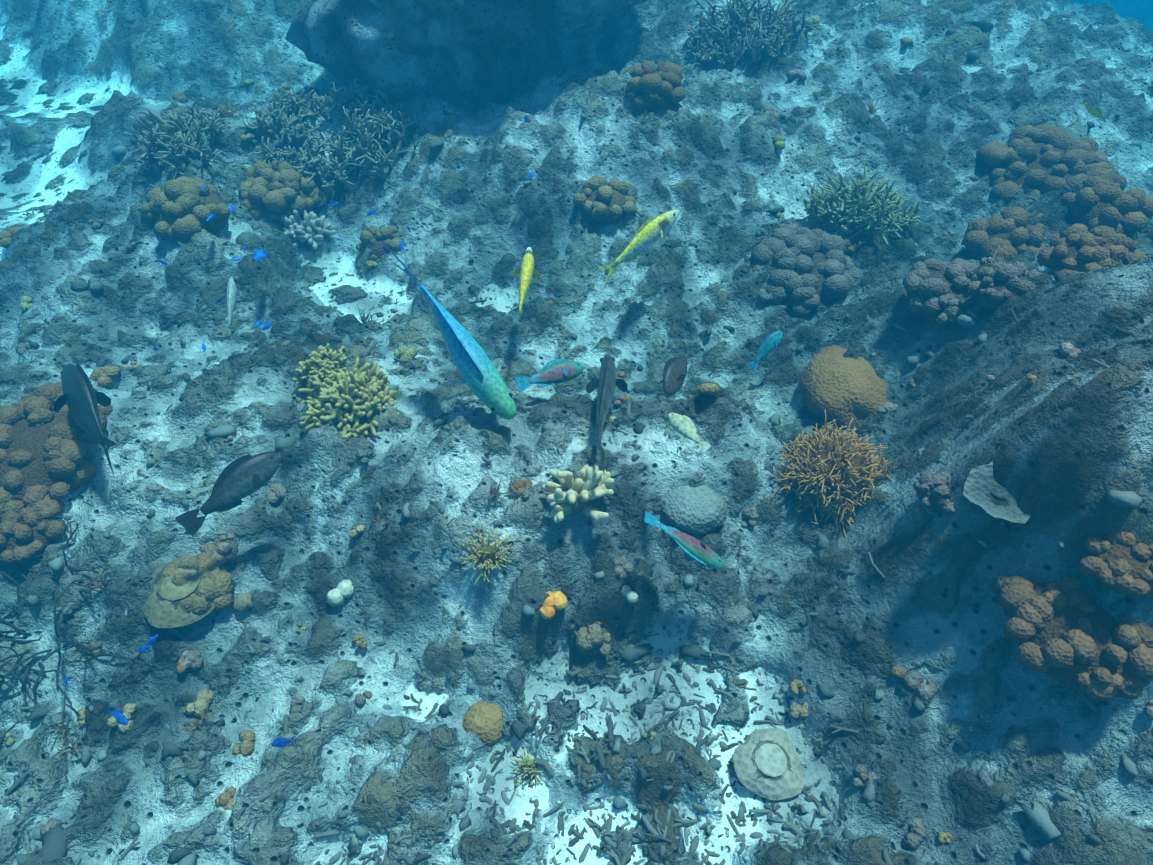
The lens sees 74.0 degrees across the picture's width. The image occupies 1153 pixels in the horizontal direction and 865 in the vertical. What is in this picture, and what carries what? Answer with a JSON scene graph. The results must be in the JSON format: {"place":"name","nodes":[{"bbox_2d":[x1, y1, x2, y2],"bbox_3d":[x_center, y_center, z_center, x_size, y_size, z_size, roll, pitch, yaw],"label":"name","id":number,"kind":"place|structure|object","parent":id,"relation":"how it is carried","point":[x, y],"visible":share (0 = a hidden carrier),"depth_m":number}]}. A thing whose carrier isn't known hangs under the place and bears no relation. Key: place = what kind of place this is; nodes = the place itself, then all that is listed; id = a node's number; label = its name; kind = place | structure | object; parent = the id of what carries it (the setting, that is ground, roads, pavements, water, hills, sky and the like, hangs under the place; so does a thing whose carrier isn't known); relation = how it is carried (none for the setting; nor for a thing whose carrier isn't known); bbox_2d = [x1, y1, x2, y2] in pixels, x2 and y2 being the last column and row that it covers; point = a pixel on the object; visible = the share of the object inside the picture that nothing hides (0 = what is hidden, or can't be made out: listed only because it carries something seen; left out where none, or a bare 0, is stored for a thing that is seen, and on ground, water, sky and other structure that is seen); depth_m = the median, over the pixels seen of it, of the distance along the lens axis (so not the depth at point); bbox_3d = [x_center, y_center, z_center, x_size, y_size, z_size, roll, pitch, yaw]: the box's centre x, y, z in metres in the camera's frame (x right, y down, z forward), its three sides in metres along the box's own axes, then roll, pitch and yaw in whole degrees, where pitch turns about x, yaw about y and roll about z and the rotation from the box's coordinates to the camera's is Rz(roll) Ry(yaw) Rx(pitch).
{"place":"outdoors","nodes":[
{"label":"outdoors","id":0,"kind":"place"},
{"bbox_2d":[53,364,115,477],"bbox_3d":[-1.432,-0.059,2.219,0.141,0.168,0.466,-24,52,-21],"label":"surgeonfish","id":1,"kind":"object","parent":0,"point":[81,397],"visible":1,"depth_m":2.21},
{"bbox_2d":[107,706,127,724],"bbox_3d":[-1.098,0.678,1.826,0.090,0.039,0.022,19,50,17],"label":"fish","id":2,"kind":"object","parent":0,"point":[120,717],"visible":1,"depth_m":1.81},
{"bbox_2d":[137,644,152,651],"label":"fish","id":3,"kind":"object","parent":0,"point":[140,649],"visible":0.96,"depth_m":2.02},
{"bbox_2d":[143,635,157,648],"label":"fish","id":4,"kind":"object","parent":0,"point":[152,640],"visible":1,"depth_m":1.84},
{"bbox_2d":[206,214,214,221],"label":"fish","id":5,"kind":"object","parent":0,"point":[210,217],"visible":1,"depth_m":2.94},
{"bbox_2d":[175,451,280,536],"bbox_3d":[-0.922,0.154,2.063,0.086,0.105,0.305,27,53,23],"label":"fish","id":6,"kind":"object","parent":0,"point":[239,479],"visible":1,"depth_m":2.06},
{"bbox_2d":[222,277,240,342],"bbox_3d":[-1.189,-0.422,2.621,0.058,0.109,0.256,-1,47,-1],"label":"fish","id":7,"kind":"object","parent":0,"point":[231,295],"visible":1,"depth_m":2.62},
{"bbox_2d":[229,205,234,213],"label":"fish","id":8,"kind":"object","parent":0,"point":[232,208],"visible":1,"depth_m":2.98},
{"bbox_2d":[228,257,240,260],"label":"fish","id":9,"kind":"object","parent":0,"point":[235,259],"visible":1,"depth_m":2.76},
{"bbox_2d":[254,320,261,328],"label":"fish","id":10,"kind":"object","parent":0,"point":[258,323],"visible":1,"depth_m":2.85},
{"bbox_2d":[250,249,266,261],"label":"fish","id":11,"kind":"object","parent":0,"point":[260,254],"visible":1,"depth_m":2.88},
{"bbox_2d":[260,321,271,331],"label":"fish","id":12,"kind":"object","parent":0,"point":[267,325],"visible":1,"depth_m":2.71},
{"bbox_2d":[272,736,295,747],"bbox_3d":[-0.660,0.700,1.733,0.073,0.049,0.021,-1,47,-1],"label":"fish","id":13,"kind":"object","parent":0,"point":[280,742],"visible":1,"depth_m":1.73},
{"bbox_2d":[326,202,338,205],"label":"fish","id":14,"kind":"object","parent":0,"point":[334,203],"visible":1,"depth_m":3.35},
{"bbox_2d":[367,208,376,215],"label":"fish","id":15,"kind":"object","parent":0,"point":[370,212],"visible":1,"depth_m":3.18},
{"bbox_2d":[399,241,405,254],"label":"fish","id":16,"kind":"object","parent":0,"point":[401,243],"visible":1,"depth_m":3.09},
{"bbox_2d":[380,240,516,419],"bbox_3d":[-0.402,-0.319,2.255,0.665,0.322,0.171,33,55,27],"label":"parrotfish","id":17,"kind":"object","parent":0,"point":[479,374],"visible":1,"depth_m":2.19},
{"bbox_2d":[512,247,539,327],"bbox_3d":[-0.176,-0.509,2.663,0.100,0.103,0.460,-1,47,-1],"label":"fish","id":18,"kind":"object","parent":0,"point":[526,270],"visible":1,"depth_m":2.68},
{"bbox_2d":[515,358,583,391],"bbox_3d":[-0.088,-0.189,2.566,0.246,0.074,0.076,-16,49,-15],"label":"parrotfish","id":19,"kind":"object","parent":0,"point":[561,370],"visible":1,"depth_m":2.55},
{"bbox_2d":[0,0,1152,864],"bbox_3d":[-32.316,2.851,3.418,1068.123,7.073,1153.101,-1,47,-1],"label":"reef ground","id":20,"kind":"structure","parent":0,"point":[1062,444],"depth_m":2.21},
{"bbox_2d":[0,501,65,565],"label":"coral","id":21,"kind":"object","parent":20,"relation":"on","point":[27,532],"visible":0.81,"depth_m":2.19},
{"bbox_2d":[0,382,112,522],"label":"coral","id":22,"kind":"object","parent":20,"relation":"on","point":[48,467],"visible":0.83,"depth_m":2.30},
{"bbox_2d":[0,501,151,750],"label":"branching coral","id":23,"kind":"object","parent":20,"relation":"on","point":[5,637],"visible":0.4,"depth_m":2.10},
{"bbox_2d":[123,102,228,179],"bbox_3d":[-1.756,-1.299,3.408,0.454,0.301,0.497,-1,47,-1],"label":"branching coral","id":24,"kind":"object","parent":20,"relation":"on","point":[175,145],"visible":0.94,"depth_m":3.34},
{"bbox_2d":[143,555,225,627],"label":"coral","id":25,"kind":"object","parent":20,"relation":"on","point":[162,608],"visible":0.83,"depth_m":2.08},
{"bbox_2d":[140,176,229,242],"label":"lobed coral","id":26,"kind":"object","parent":20,"relation":"on","point":[182,208],"visible":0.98,"depth_m":3.04},
{"bbox_2d":[161,552,234,619],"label":"lobed coral","id":27,"kind":"object","parent":20,"relation":"on","point":[219,589],"visible":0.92,"depth_m":2.12},
{"bbox_2d":[197,534,238,566],"bbox_3d":[-1.043,0.340,2.240,0.135,0.089,0.111,19,50,17],"label":"rock","id":28,"kind":"object","parent":20,"relation":"on","point":[224,550],"visible":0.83,"depth_m":2.21},
{"bbox_2d":[232,593,252,611],"bbox_3d":[-0.933,0.481,2.158,0.074,0.047,0.054,-1,47,-1],"label":"rock","id":29,"kind":"object","parent":20,"relation":"on","point":[242,602],"visible":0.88,"depth_m":2.14},
{"bbox_2d":[238,158,322,221],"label":"lobed coral","id":30,"kind":"object","parent":20,"relation":"on","point":[269,189],"visible":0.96,"depth_m":3.36},
{"bbox_2d":[280,210,335,249],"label":"coral","id":31,"kind":"object","parent":20,"relation":"on","point":[307,229],"visible":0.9,"depth_m":3.38},
{"bbox_2d":[291,344,347,397],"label":"coral","id":32,"kind":"object","parent":20,"relation":"on","point":[322,363],"visible":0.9,"depth_m":2.50},
{"bbox_2d":[240,78,429,194],"bbox_3d":[-1.107,-1.378,3.577,0.815,0.386,0.615,-19,50,-17],"label":"branching coral","id":33,"kind":"object","parent":20,"relation":"on","point":[363,148],"visible":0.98,"depth_m":3.53},
{"bbox_2d":[326,580,353,606],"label":"sea squirts","id":34,"kind":"object","parent":20,"relation":"on","point":[340,593],"visible":0.94,"depth_m":2.16},
{"bbox_2d":[298,357,403,438],"bbox_3d":[-0.722,-0.092,2.449,0.337,0.253,0.329,-15,49,-14],"label":"branching coral","id":35,"kind":"object","parent":20,"relation":"on","point":[353,400],"visible":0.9,"depth_m":2.40},
{"bbox_2d":[356,225,401,260],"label":"coral","id":36,"kind":"object","parent":20,"relation":"on","point":[372,237],"visible":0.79,"depth_m":3.35},
{"bbox_2d":[285,0,647,107],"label":"boulder","id":37,"kind":"object","parent":20,"relation":"on","point":[460,53],"visible":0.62,"depth_m":3.55},
{"bbox_2d":[463,700,502,745],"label":"brain coral","id":38,"kind":"object","parent":20,"relation":"on","point":[482,720],"visible":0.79,"depth_m":1.99},
{"bbox_2d":[460,525,515,584],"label":"branching coral","id":39,"kind":"object","parent":20,"relation":"on","point":[488,555],"visible":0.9,"depth_m":2.03},
{"bbox_2d":[510,750,545,784],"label":"branching coral","id":40,"kind":"object","parent":20,"relation":"on","point":[529,767],"visible":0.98,"depth_m":1.94},
{"bbox_2d":[539,591,568,618],"bbox_3d":[-0.065,0.457,2.025,0.089,0.053,0.081,-1,47,-1],"label":"orange sponge","id":41,"kind":"object","parent":20,"relation":"on","point":[555,600],"visible":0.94,"depth_m":2.01},
{"bbox_2d":[0,93,1142,809],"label":"rocks","id":42,"kind":"object","parent":20,"relation":"on","point":[494,491],"visible":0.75,"depth_m":2.09},
{"bbox_2d":[0,4,1152,848],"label":"coral lumps","id":43,"kind":"object","parent":20,"relation":"on","point":[912,680],"visible":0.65,"depth_m":2.09},
{"bbox_2d":[0,117,1152,864],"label":"coral rubble","id":44,"kind":"object","parent":20,"relation":"on","point":[610,849],"visible":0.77,"depth_m":1.90},
{"bbox_2d":[541,464,613,527],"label":"coral","id":45,"kind":"object","parent":20,"relation":"on","point":[584,489],"visible":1,"depth_m":2.02},
{"bbox_2d":[15,0,1141,864],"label":"rocks","id":46,"kind":"object","parent":20,"relation":"on","point":[55,840],"visible":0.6,"depth_m":2.01},
{"bbox_2d":[573,621,610,655],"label":"lobed coral","id":47,"kind":"object","parent":20,"relation":"on","point":[593,639],"visible":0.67,"depth_m":2.06},
{"bbox_2d":[573,175,636,225],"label":"coral","id":48,"kind":"object","parent":20,"relation":"on","point":[600,200],"visible":1,"depth_m":3.18},
{"bbox_2d":[621,585,637,603],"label":"sea squirts","id":49,"kind":"object","parent":20,"relation":"on","point":[629,595],"visible":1,"depth_m":2.03},
{"bbox_2d":[622,61,685,113],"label":"lobed coral","id":50,"kind":"object","parent":20,"relation":"on","point":[649,88],"visible":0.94,"depth_m":3.35},
{"bbox_2d":[662,485,726,534],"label":"boulder coral","id":51,"kind":"object","parent":20,"relation":"on","point":[701,510],"visible":0.92,"depth_m":2.13},
{"bbox_2d":[686,0,820,71],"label":"branching coral","id":52,"kind":"object","parent":20,"relation":"on","point":[775,32],"visible":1,"depth_m":3.88},
{"bbox_2d":[733,728,803,799],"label":"plate coral","id":53,"kind":"object","parent":20,"relation":"on","point":[767,762],"visible":0.98,"depth_m":1.86},
{"bbox_2d":[751,224,863,317],"bbox_3d":[0.875,-0.622,2.962,0.414,0.287,0.500,-1,47,-1],"label":"lobed coral","id":54,"kind":"object","parent":20,"relation":"on","point":[813,268],"visible":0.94,"depth_m":2.84},
{"bbox_2d":[772,410,896,538],"bbox_3d":[0.739,0.128,2.230,0.370,0.328,0.379,-1,47,-1],"label":"branching coral","id":55,"kind":"object","parent":20,"relation":"on","point":[835,472],"visible":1,"depth_m":2.16},
{"bbox_2d":[799,345,888,429],"bbox_3d":[0.881,-0.139,2.485,0.300,0.183,0.358,-1,47,-1],"label":"boulder coral","id":56,"kind":"object","parent":20,"relation":"on","point":[834,383],"visible":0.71,"depth_m":2.40},
{"bbox_2d":[803,166,920,246],"bbox_3d":[1.134,-0.915,3.099,0.500,0.299,0.468,-36,57,-29],"label":"branching coral","id":57,"kind":"object","parent":20,"relation":"on","point":[867,213],"visible":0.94,"depth_m":3.05},
{"bbox_2d":[913,471,955,515],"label":"lobed coral","id":58,"kind":"object","parent":20,"relation":"on","point":[932,491],"visible":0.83,"depth_m":1.83},
{"bbox_2d":[902,258,978,326],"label":"lobed coral","id":59,"kind":"object","parent":20,"relation":"on","point":[936,289],"visible":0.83,"depth_m":2.33},
{"bbox_2d":[963,460,1031,523],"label":"plate coral","id":60,"kind":"object","parent":20,"relation":"on","point":[983,488],"visible":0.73,"depth_m":1.68},
{"bbox_2d":[961,207,1045,260],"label":"lobed coral","id":61,"kind":"object","parent":20,"relation":"on","point":[1008,230],"visible":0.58,"depth_m":2.82},
{"bbox_2d":[966,261,1042,308],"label":"lobed coral","id":62,"kind":"object","parent":20,"relation":"on","point":[996,285],"visible":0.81,"depth_m":2.19},
{"bbox_2d":[976,123,1126,202],"bbox_3d":[2.021,-1.115,3.295,0.593,0.289,0.653,-1,47,-1],"label":"lobed coral","id":63,"kind":"object","parent":20,"relation":"on","point":[1044,158],"visible":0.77,"depth_m":3.19},
{"bbox_2d":[993,574,1152,701],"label":"lobed coral","id":64,"kind":"object","parent":20,"relation":"on","point":[1069,633],"visible":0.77,"depth_m":1.58},
{"bbox_2d":[1037,223,1143,275],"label":"lobed coral","id":65,"kind":"object","parent":20,"relation":"on","point":[1076,248],"visible":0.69,"depth_m":2.37},
{"bbox_2d":[1060,176,1152,236],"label":"lobed coral","id":66,"kind":"object","parent":20,"relation":"on","point":[1094,201],"visible":0.98,"depth_m":2.75},
{"bbox_2d":[1079,532,1152,597],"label":"lobed coral","id":67,"kind":"object","parent":20,"relation":"on","point":[1121,563],"visible":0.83,"depth_m":1.52},
{"bbox_2d":[586,354,627,473],"bbox_3d":[0.096,-0.091,2.211,0.127,0.273,0.679,-1,47,-1],"label":"surgeonfish","id":68,"kind":"object","parent":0,"point":[607,382],"visible":1,"depth_m":2.25},
{"bbox_2d":[596,210,678,283],"bbox_3d":[0.232,-0.663,2.753,0.095,0.177,0.371,36,56,29],"label":"yellow goatfish","id":69,"kind":"object","parent":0,"point":[650,231],"visible":1,"depth_m":2.74},
{"bbox_2d":[663,344,694,394],"bbox_3d":[0.344,-0.215,2.602,0.074,0.081,0.240,17,49,15],"label":"surgeonfish","id":70,"kind":"object","parent":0,"point":[674,372],"visible":1,"depth_m":2.56},
{"bbox_2d":[644,511,723,568],"bbox_3d":[0.271,0.281,1.940,0.223,0.129,0.077,13,48,12],"label":"parrotfish","id":71,"kind":"object","parent":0,"point":[698,550],"visible":1,"depth_m":1.93},
{"bbox_2d":[668,413,710,453],"bbox_3d":[0.286,-0.005,1.947,0.041,0.038,0.143,-30,54,-25],"label":"fish","id":72,"kind":"object","parent":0,"point":[684,426],"visible":1,"depth_m":1.94},
{"bbox_2d":[748,330,781,371],"bbox_3d":[0.632,-0.268,2.544,0.054,0.097,0.159,29,53,24],"label":"fish","id":73,"kind":"object","parent":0,"point":[770,343],"visible":1,"depth_m":2.54},
{"bbox_2d":[803,606,817,642],"bbox_3d":[0.579,0.474,1.897,0.019,0.019,0.105,-1,47,-1],"label":"fragment","id":74,"kind":"object","parent":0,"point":[807,616],"visible":1,"depth_m":1.90},
{"bbox_2d":[1080,100,1103,118],"bbox_3d":[2.004,-1.260,2.976,0.109,0.064,0.028,23,51,20],"label":"fish","id":75,"kind":"object","parent":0,"point":[1094,111],"visible":1,"depth_m":2.97}
]}

